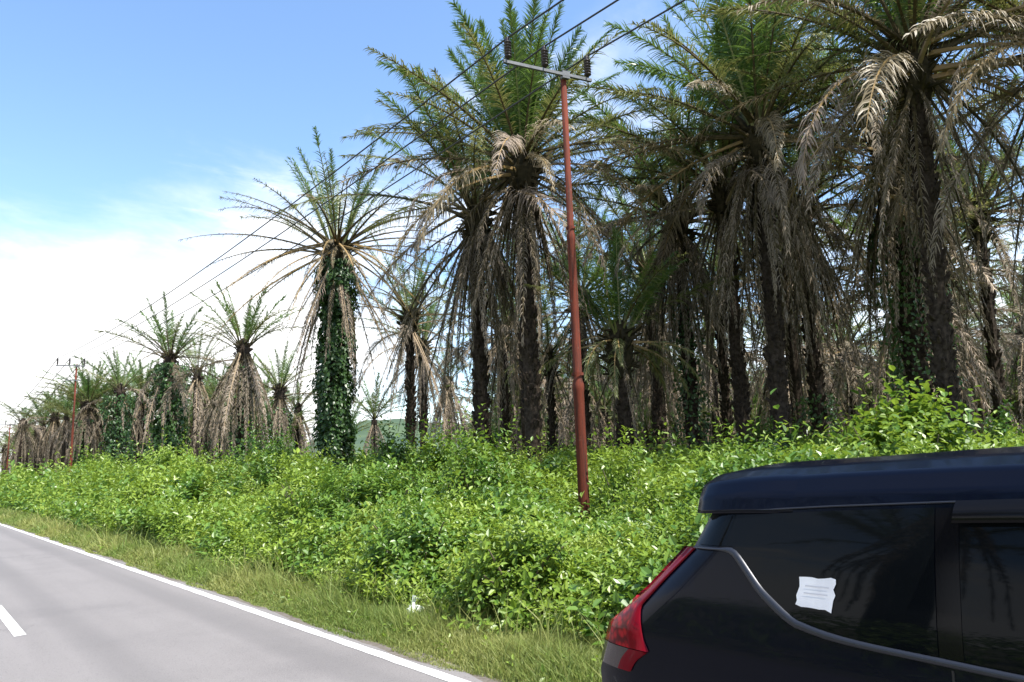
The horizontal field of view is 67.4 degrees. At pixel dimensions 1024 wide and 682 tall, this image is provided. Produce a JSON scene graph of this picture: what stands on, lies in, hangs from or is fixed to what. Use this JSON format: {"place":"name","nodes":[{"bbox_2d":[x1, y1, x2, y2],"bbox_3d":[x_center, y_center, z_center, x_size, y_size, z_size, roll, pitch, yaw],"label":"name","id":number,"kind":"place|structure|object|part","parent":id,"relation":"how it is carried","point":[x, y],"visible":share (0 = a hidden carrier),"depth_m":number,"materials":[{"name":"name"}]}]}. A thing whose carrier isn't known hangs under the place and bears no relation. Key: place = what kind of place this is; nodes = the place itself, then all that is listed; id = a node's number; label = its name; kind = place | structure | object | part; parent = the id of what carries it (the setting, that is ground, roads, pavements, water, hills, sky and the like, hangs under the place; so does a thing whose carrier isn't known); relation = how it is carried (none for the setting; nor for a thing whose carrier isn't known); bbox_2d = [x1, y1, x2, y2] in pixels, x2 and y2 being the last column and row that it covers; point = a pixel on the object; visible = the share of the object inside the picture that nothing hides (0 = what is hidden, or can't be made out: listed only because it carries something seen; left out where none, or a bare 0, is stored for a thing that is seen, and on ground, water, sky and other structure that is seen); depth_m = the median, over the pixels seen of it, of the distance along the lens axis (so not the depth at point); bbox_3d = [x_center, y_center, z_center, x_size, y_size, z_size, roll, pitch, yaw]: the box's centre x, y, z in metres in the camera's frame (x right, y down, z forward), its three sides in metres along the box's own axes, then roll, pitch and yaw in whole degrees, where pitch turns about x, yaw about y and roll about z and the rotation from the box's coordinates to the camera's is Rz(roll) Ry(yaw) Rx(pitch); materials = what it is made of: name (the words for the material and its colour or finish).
{"place":"outdoors","nodes":[
{"label":"outdoors","id":0,"kind":"place"},
{"bbox_2d":[0,523,481,681],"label":"road","id":1,"kind":"structure","parent":0,"point":[77,616],"depth_m":8.56,"materials":[{"name":"grey asphalt"}]},
{"bbox_2d":[0,605,25,635],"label":"marking","id":2,"kind":"object","parent":1,"relation":"on","point":[11,624],"visible":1,"depth_m":9.66,"materials":[{"name":"paint"}]},
{"bbox_2d":[0,524,469,681],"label":"edge marking","id":3,"kind":"object","parent":1,"relation":"on","point":[420,668],"visible":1,"depth_m":8.69,"materials":[{"name":"paint"}]},
{"bbox_2d":[601,446,1023,681],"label":"van","id":4,"kind":"object","parent":1,"relation":"on","point":[902,568],"visible":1,"depth_m":2.49,"materials":[{"name":"black paint"}]},
{"bbox_3d":[0.979,0.771,2.608,0.097,0.414,0.897,5,-12,-36],"label":"quarter window","id":5,"kind":"part","parent":4,"relation":"part of","materials":[{"name":"black glass"}]},
{"bbox_3d":[1.597,0.628,1.812,0.094,0.456,1.000,5,-12,-38],"label":"rear door window","id":6,"kind":"part","parent":4,"relation":"part of","materials":[{"name":"black glass"}]},
{"bbox_2d":[0,521,508,681],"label":"road shoulder","id":7,"kind":"object","parent":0,"point":[389,650],"visible":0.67,"depth_m":7.93},
{"bbox_2d":[0,506,616,681],"bbox_3d":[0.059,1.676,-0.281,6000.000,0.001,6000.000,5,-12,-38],"label":"ground","id":8,"kind":"structure","parent":0,"point":[452,664],"depth_m":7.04,"materials":[{"name":"green plant"}]},
{"bbox_2d":[0,431,13,473],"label":"oil palm","id":9,"kind":"object","parent":8,"relation":"on","point":[5,460],"visible":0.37,"depth_m":160.81,"materials":[{"name":"plant"}]},
{"bbox_2d":[0,421,15,475],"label":"power pole","id":10,"kind":"object","parent":8,"relation":"on","point":[5,424],"visible":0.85,"depth_m":106.81,"materials":[{"name":"metal"}]},
{"bbox_2d":[0,401,46,483],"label":"oil palm","id":11,"kind":"object","parent":8,"relation":"on","point":[21,448],"visible":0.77,"depth_m":112.87,"materials":[{"name":"plant"}]},
{"bbox_2d":[8,405,48,471],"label":"oil palm","id":12,"kind":"object","parent":8,"relation":"on","point":[35,437],"visible":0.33,"depth_m":119.88,"materials":[{"name":"plant"}]},
{"bbox_2d":[9,388,75,470],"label":"oil palm","id":13,"kind":"object","parent":8,"relation":"on","point":[54,424],"visible":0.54,"depth_m":104.08,"materials":[{"name":"plant"}]},
{"bbox_2d":[56,358,84,471],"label":"power pole","id":14,"kind":"object","parent":8,"relation":"on","point":[73,415],"visible":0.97,"depth_m":65.41,"materials":[{"name":"paint"}]},
{"bbox_2d":[0,0,563,419],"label":"power line","id":15,"kind":"object","parent":14,"relation":"attached to","point":[502,41],"visible":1,"depth_m":21.39,"materials":[{"name":"black metal"}]},
{"bbox_2d":[6,0,618,420],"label":"power line","id":16,"kind":"object","parent":14,"relation":"attached to","point":[376,166],"visible":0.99,"depth_m":21.64,"materials":[{"name":"black metal"}]},
{"bbox_2d":[15,0,685,420],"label":"power line","id":17,"kind":"object","parent":14,"relation":"attached to","point":[429,160],"visible":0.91,"depth_m":21.39,"materials":[{"name":"black metal"}]},
{"bbox_2d":[42,356,115,467],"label":"oil palm","id":18,"kind":"object","parent":8,"relation":"on","point":[81,416],"visible":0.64,"depth_m":86.14,"materials":[{"name":"plant"}]},
{"bbox_2d":[48,391,132,460],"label":"oil palm","id":19,"kind":"object","parent":8,"relation":"on","point":[99,403],"visible":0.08,"depth_m":90.27,"materials":[{"name":"plant"}]},
{"bbox_2d":[44,445,137,494],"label":"bush","id":20,"kind":"object","parent":8,"relation":"on","point":[75,467],"visible":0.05,"depth_m":57.22,"materials":[{"name":"green plant"}]},
{"bbox_2d":[70,346,160,469],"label":"oil palm","id":21,"kind":"object","parent":8,"relation":"on","point":[118,414],"visible":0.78,"depth_m":74.12,"materials":[{"name":"plant"}]},
{"bbox_2d":[97,352,161,468],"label":"oil palm","id":22,"kind":"object","parent":8,"relation":"on","point":[139,415],"visible":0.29,"depth_m":78.67,"materials":[{"name":"plant"}]},
{"bbox_2d":[107,429,217,488],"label":"bush","id":23,"kind":"object","parent":8,"relation":"on","point":[164,456],"visible":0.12,"depth_m":39.22,"materials":[{"name":"green plant"}]},
{"bbox_2d":[92,290,234,465],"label":"oil palm","id":24,"kind":"object","parent":8,"relation":"on","point":[169,368],"visible":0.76,"depth_m":58.03,"materials":[{"name":"plant"}]},
{"bbox_2d":[150,329,234,462],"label":"oil palm","id":25,"kind":"object","parent":8,"relation":"on","point":[197,378],"visible":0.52,"depth_m":65.81,"materials":[{"name":"plant"}]},
{"bbox_2d":[186,361,260,464],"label":"oil palm","id":26,"kind":"object","parent":8,"relation":"on","point":[210,388],"visible":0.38,"depth_m":81.82,"materials":[{"name":"plant"}]},
{"bbox_2d":[156,279,301,464],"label":"oil palm","id":27,"kind":"object","parent":8,"relation":"on","point":[240,385],"visible":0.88,"depth_m":55.50,"materials":[{"name":"plant"}]},
{"bbox_2d":[220,340,315,462],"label":"oil palm","id":28,"kind":"object","parent":8,"relation":"on","point":[280,411],"visible":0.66,"depth_m":70.37,"materials":[{"name":"plant"}]},
{"bbox_2d":[222,422,316,486],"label":"bush","id":29,"kind":"object","parent":8,"relation":"on","point":[274,448],"visible":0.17,"depth_m":30.64,"materials":[{"name":"green plant"}]},
{"bbox_2d":[251,380,316,457],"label":"oil palm","id":30,"kind":"object","parent":8,"relation":"on","point":[299,432],"visible":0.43,"depth_m":82.69,"materials":[{"name":"plant"}]},
{"bbox_2d":[261,452,370,546],"bbox_3d":[-3.680,3.463,15.448,2.827,2.507,2.698,5,-12,-38],"label":"bush","id":31,"kind":"object","parent":8,"relation":"on","point":[293,488],"visible":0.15,"depth_m":15.19,"materials":[{"name":"green plant"}]},
{"bbox_2d":[180,126,457,469],"bbox_3d":[-7.006,-0.530,33.048,12.374,16.177,12.469,5,-12,-38],"label":"oil palm","id":32,"kind":"object","parent":8,"relation":"on","point":[335,295],"visible":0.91,"depth_m":32.46,"materials":[{"name":"green plant"}]},
{"bbox_2d":[287,454,441,553],"bbox_3d":[-2.527,3.289,14.366,3.435,2.334,2.835,5,-12,-38],"label":"bush","id":33,"kind":"object","parent":8,"relation":"on","point":[358,488],"visible":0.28,"depth_m":14.23,"materials":[{"name":"green plant"}]},
{"bbox_2d":[366,405,423,476],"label":"bush","id":34,"kind":"object","parent":8,"relation":"on","point":[384,449],"visible":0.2,"depth_m":27.12,"materials":[{"name":"green plant"}]},
{"bbox_2d":[304,231,509,459],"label":"oil palm","id":35,"kind":"object","parent":8,"relation":"on","point":[412,337],"visible":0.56,"depth_m":40.54,"materials":[{"name":"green plant"}]},
{"bbox_2d":[338,481,478,603],"bbox_3d":[-1.259,2.818,10.456,2.226,1.802,2.183,5,-12,-38],"label":"bush","id":36,"kind":"object","parent":8,"relation":"on","point":[384,543],"visible":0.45,"depth_m":10.08,"materials":[{"name":"green plant"}]},
{"bbox_2d":[406,595,423,611],"bbox_3d":[-1.120,3.078,8.776,0.197,0.326,0.289,-7,-11,28],"label":"plastic bag","id":37,"kind":"object","parent":8,"relation":"on","point":[415,600],"visible":0.31,"depth_m":8.80,"materials":[{"name":"white plastic"}]},
{"bbox_2d":[356,268,493,456],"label":"oil palm","id":38,"kind":"object","parent":8,"relation":"on","point":[422,380],"visible":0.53,"depth_m":53.77,"materials":[{"name":"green plant"}]},
{"bbox_2d":[388,415,481,501],"bbox_3d":[-1.676,3.476,18.427,2.878,3.335,2.609,5,-12,-38],"label":"bush","id":39,"kind":"object","parent":8,"relation":"on","point":[429,453],"visible":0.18,"depth_m":18.32,"materials":[{"name":"green plant"}]},
{"bbox_2d":[392,332,495,450],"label":"oil palm","id":40,"kind":"object","parent":8,"relation":"on","point":[450,422],"visible":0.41,"depth_m":67.67,"materials":[{"name":"plant"}]},
{"bbox_2d":[274,48,656,455],"bbox_3d":[-0.892,-1.640,26.915,11.908,15.846,10.487,-9,-12,36],"label":"oil palm","id":41,"kind":"object","parent":8,"relation":"on","point":[477,343],"visible":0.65,"depth_m":26.22,"materials":[{"name":"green plant"}]},
{"bbox_2d":[445,426,489,461],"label":"bush","id":42,"kind":"object","parent":8,"relation":"on","point":[468,443],"depth_m":21.72,"materials":[{"name":"green plant"}]},
{"bbox_2d":[420,401,533,506],"bbox_3d":[-0.549,3.032,16.452,2.573,3.473,2.605,-4,-10,10],"label":"bush","id":43,"kind":"object","parent":8,"relation":"on","point":[479,467],"visible":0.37,"depth_m":16.20,"materials":[{"name":"green plant"}]},
{"bbox_2d":[409,233,590,459],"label":"oil palm","id":44,"kind":"object","parent":8,"relation":"on","point":[506,417],"visible":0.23,"depth_m":43.84,"materials":[{"name":"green plant"}]},
{"bbox_2d":[437,278,570,455],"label":"oil palm","id":45,"kind":"object","parent":8,"relation":"on","point":[543,386],"visible":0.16,"depth_m":47.33,"materials":[{"name":"plant"}]},
{"bbox_2d":[452,471,568,529],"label":"bush","id":46,"kind":"object","parent":8,"relation":"on","point":[496,493],"visible":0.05,"depth_m":13.07,"materials":[{"name":"green plant"}]},
{"bbox_2d":[0,388,1023,681],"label":"undergrowth","id":47,"kind":"object","parent":8,"relation":"on","point":[218,508],"visible":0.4,"depth_m":13.75,"materials":[{"name":"green plant"}]},
{"bbox_2d":[0,314,1023,475],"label":"palm wood","id":48,"kind":"object","parent":8,"relation":"on","point":[67,411],"visible":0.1,"depth_m":86.32,"materials":[{"name":"plant"}]},
{"bbox_2d":[423,497,602,637],"bbox_3d":[0.017,2.523,8.434,1.990,1.606,2.115,5,-12,-38],"label":"bush","id":49,"kind":"object","parent":8,"relation":"on","point":[496,559],"visible":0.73,"depth_m":8.09,"materials":[{"name":"green plant"}]},
{"bbox_2d":[465,336,569,454],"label":"oil palm","id":50,"kind":"object","parent":8,"relation":"on","point":[539,403],"visible":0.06,"depth_m":63.73,"materials":[{"name":"plant"}]},
{"bbox_2d":[332,0,709,467],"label":"oil palm","id":51,"kind":"object","parent":8,"relation":"on","point":[527,123],"visible":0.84,"depth_m":24.37,"materials":[{"name":"green plant"}]},
{"bbox_2d":[541,388,548,452],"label":"oil palm","id":52,"kind":"object","parent":8,"relation":"on","point":[547,446],"visible":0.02,"depth_m":88.64,"materials":[{"name":"plant"}]},
{"bbox_2d":[487,293,605,454],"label":"oil palm","id":53,"kind":"object","parent":8,"relation":"on","point":[551,410],"visible":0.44,"depth_m":40.31,"materials":[{"name":"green plant"}]},
{"bbox_2d":[502,37,591,518],"bbox_3d":[0.947,-1.035,16.188,2.200,11.130,0.320,3,-11,-26],"label":"power pole","id":54,"kind":"object","parent":8,"relation":"on","point":[580,431],"visible":1,"depth_m":16.37,"materials":[{"name":"metal"}]},
{"bbox_2d":[541,357,608,451],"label":"oil palm","id":55,"kind":"object","parent":8,"relation":"on","point":[563,403],"visible":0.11,"depth_m":72.96,"materials":[{"name":"plant"}]},
{"bbox_2d":[511,316,647,451],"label":"oil palm","id":56,"kind":"object","parent":8,"relation":"on","point":[565,413],"visible":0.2,"depth_m":56.78,"materials":[{"name":"plant"}]},
{"bbox_2d":[487,186,678,451],"bbox_3d":[3.503,0.190,38.783,11.379,15.884,11.656,-4,-10,14],"label":"oil palm","id":57,"kind":"object","parent":8,"relation":"on","point":[583,320],"visible":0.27,"depth_m":39.13,"materials":[{"name":"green plant"}]},
{"bbox_2d":[586,427,659,522],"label":"bush","id":58,"kind":"object","parent":8,"relation":"on","point":[613,491],"visible":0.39,"depth_m":15.29,"materials":[{"name":"green plant"}]},
{"bbox_2d":[522,216,743,454],"bbox_3d":[3.460,0.807,24.298,6.856,9.849,6.381,5,-12,-38],"label":"oil palm","id":59,"kind":"object","parent":8,"relation":"on","point":[618,343],"visible":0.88,"depth_m":24.69,"materials":[{"name":"green plant"}]},
{"bbox_2d":[558,257,731,446],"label":"oil palm","id":60,"kind":"object","parent":8,"relation":"on","point":[646,383],"visible":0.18,"depth_m":42.01,"materials":[{"name":"plant"}]},
{"bbox_2d":[590,349,705,447],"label":"oil palm","id":61,"kind":"object","parent":8,"relation":"on","point":[639,439],"visible":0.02,"depth_m":65.67,"materials":[{"name":"plant"}]},
{"bbox_2d":[539,142,775,452],"bbox_3d":[6.184,-0.835,34.755,11.699,16.342,11.606,5,-12,-38],"label":"oil palm","id":62,"kind":"object","parent":8,"relation":"on","point":[658,406],"visible":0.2,"depth_m":34.70,"materials":[{"name":"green plant"}]},
{"bbox_2d":[590,300,727,451],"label":"oil palm","id":63,"kind":"object","parent":8,"relation":"on","point":[644,405],"visible":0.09,"depth_m":50.32,"materials":[{"name":"plant"}]},
{"bbox_2d":[607,450,717,549],"bbox_3d":[2.522,2.718,11.395,2.578,2.192,2.208,-7,-11,25],"label":"bush","id":64,"kind":"object","parent":8,"relation":"on","point":[648,497],"visible":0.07,"depth_m":11.31,"materials":[{"name":"green plant"}]},
{"bbox_2d":[540,65,870,450],"bbox_3d":[6.366,-1.686,28.759,12.057,16.059,12.169,2,-10,-23],"label":"oil palm","id":65,"kind":"object","parent":8,"relation":"on","point":[686,243],"visible":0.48,"depth_m":28.04,"materials":[{"name":"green plant"}]},
{"bbox_2d":[553,15,873,450],"bbox_3d":[7.057,-2.573,26.711,10.815,17.061,12.342,-3,-10,4],"label":"oil palm","id":66,"kind":"object","parent":8,"relation":"on","point":[716,205],"visible":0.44,"depth_m":25.75,"materials":[{"name":"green plant"}]},
{"bbox_2d":[665,316,761,444],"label":"oil palm","id":67,"kind":"object","parent":8,"relation":"on","point":[715,386],"visible":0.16,"depth_m":57.86,"materials":[{"name":"plant"}]},
{"bbox_2d":[678,343,762,445],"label":"oil palm","id":68,"kind":"object","parent":8,"relation":"on","point":[719,409],"visible":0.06,"depth_m":67.44,"materials":[{"name":"plant"}]},
{"bbox_2d":[630,224,825,442],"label":"oil palm","id":69,"kind":"object","parent":8,"relation":"on","point":[726,411],"visible":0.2,"depth_m":39.35,"materials":[{"name":"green plant"}]},
{"bbox_2d":[707,416,792,474],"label":"bush","id":70,"kind":"object","parent":8,"relation":"on","point":[732,449],"visible":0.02,"depth_m":12.40,"materials":[{"name":"green plant"}]},
{"bbox_2d":[727,404,799,459],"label":"bush","id":71,"kind":"object","parent":8,"relation":"on","point":[784,444],"visible":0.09,"depth_m":20.29,"materials":[{"name":"green plant"}]},
{"bbox_2d":[549,0,997,451],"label":"oil palm","id":72,"kind":"object","parent":8,"relation":"on","point":[757,142],"visible":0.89,"depth_m":22.88,"materials":[{"name":"green plant"}]},
{"bbox_2d":[692,202,890,440],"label":"oil palm","id":73,"kind":"object","parent":8,"relation":"on","point":[795,383],"visible":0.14,"depth_m":35.76,"materials":[{"name":"plant"}]},
{"bbox_2d":[696,298,891,440],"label":"oil palm","id":74,"kind":"object","parent":8,"relation":"on","point":[765,391],"visible":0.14,"depth_m":45.83,"materials":[{"name":"plant"}]},
{"bbox_2d":[644,70,1001,440],"bbox_3d":[11.167,-2.373,27.951,11.844,16.811,12.248,-6,-10,22],"label":"oil palm","id":75,"kind":"object","parent":8,"relation":"on","point":[816,401],"visible":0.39,"depth_m":27.71,"materials":[{"name":"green plant"}]},
{"bbox_2d":[744,292,901,439],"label":"oil palm","id":76,"kind":"object","parent":8,"relation":"on","point":[832,379],"visible":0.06,"depth_m":51.96,"materials":[{"name":"plant"}]},
{"bbox_2d":[752,281,902,437],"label":"oil palm","id":77,"kind":"object","parent":8,"relation":"on","point":[852,404],"visible":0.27,"depth_m":45.37,"materials":[{"name":"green plant"}]},
{"bbox_2d":[784,324,877,431],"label":"oil palm","id":78,"kind":"object","parent":8,"relation":"on","point":[857,369],"visible":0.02,"depth_m":70.22,"materials":[{"name":"plant"}]},
{"bbox_2d":[684,0,1023,432],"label":"oil palm","id":79,"kind":"object","parent":8,"relation":"on","point":[913,76],"visible":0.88,"depth_m":19.08,"materials":[{"name":"green plant"}]},
{"bbox_2d":[826,323,892,440],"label":"oil palm","id":80,"kind":"object","parent":8,"relation":"on","point":[849,407],"visible":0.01,"depth_m":61.35,"materials":[{"name":"plant"}]},
{"bbox_2d":[719,0,1023,433],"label":"oil palm","id":81,"kind":"object","parent":8,"relation":"on","point":[910,322],"visible":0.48,"depth_m":23.32,"materials":[{"name":"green plant"}]},
{"bbox_2d":[757,167,1023,427],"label":"oil palm","id":82,"kind":"object","parent":8,"relation":"on","point":[955,322],"visible":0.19,"depth_m":28.83,"materials":[{"name":"plant"}]},
{"bbox_2d":[760,0,1023,337],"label":"oil palm","id":83,"kind":"object","parent":8,"relation":"on","point":[1016,36],"visible":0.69,"depth_m":18.48,"materials":[{"name":"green plant"}]},
{"bbox_2d":[828,365,996,458],"bbox_3d":[6.036,2.087,11.434,2.968,3.370,3.232,-7,-11,26],"label":"bush","id":84,"kind":"object","parent":8,"relation":"on","point":[885,433],"visible":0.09,"depth_m":11.38,"materials":[{"name":"green plant"}]},
{"bbox_2d":[819,141,1023,434],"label":"oil palm","id":85,"kind":"object","parent":8,"relation":"on","point":[957,291],"visible":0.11,"depth_m":34.87,"materials":[{"name":"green plant"}]},
{"bbox_2d":[821,68,1023,435],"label":"oil palm","id":86,"kind":"object","parent":8,"relation":"on","point":[994,362],"visible":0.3,"depth_m":29.48,"materials":[{"name":"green plant"}]},
{"bbox_2d":[825,233,1023,431],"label":"oil palm","id":87,"kind":"object","parent":8,"relation":"on","point":[865,335],"visible":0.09,"depth_m":37.79,"materials":[{"name":"plant"}]},
{"bbox_2d":[859,302,1023,428],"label":"oil palm","id":88,"kind":"object","parent":8,"relation":"on","point":[970,325],"visible":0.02,"depth_m":54.84,"materials":[{"name":"plant"}]},
{"bbox_2d":[872,262,1023,436],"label":"oil palm","id":89,"kind":"object","parent":8,"relation":"on","point":[972,361],"visible":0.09,"depth_m":45.70,"materials":[{"name":"plant"}]},
{"bbox_2d":[966,262,1023,432],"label":"oil palm","id":90,"kind":"object","parent":8,"relation":"on","point":[1012,355],"visible":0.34,"depth_m":49.75,"materials":[{"name":"plant"}]},
{"bbox_2d":[969,252,1023,362],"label":"oil palm","id":91,"kind":"object","parent":8,"relation":"on","point":[1017,316],"visible":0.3,"depth_m":43.52,"materials":[{"name":"plant"}]},
{"bbox_2d":[971,399,1023,447],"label":"bush","id":92,"kind":"object","parent":8,"relation":"on","point":[1004,414],"visible":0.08,"depth_m":16.94,"materials":[{"name":"green plant"}]},
{"bbox_2d":[972,304,1023,435],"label":"oil palm","id":93,"kind":"object","parent":8,"relation":"on","point":[1017,403],"visible":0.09,"depth_m":59.57,"materials":[{"name":"plant"}]},
{"bbox_2d":[294,418,470,459],"bbox_3d":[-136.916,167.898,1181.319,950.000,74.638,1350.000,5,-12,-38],"label":"hills","id":94,"kind":"structure","parent":0,"point":[363,433],"depth_m":928.74,"materials":[{"name":"green plant"}]},
{"bbox_2d":[0,0,1023,470],"label":"sky","id":95,"kind":"structure","parent":0,"point":[125,125],"materials":[{"name":"blue"}]}
]}

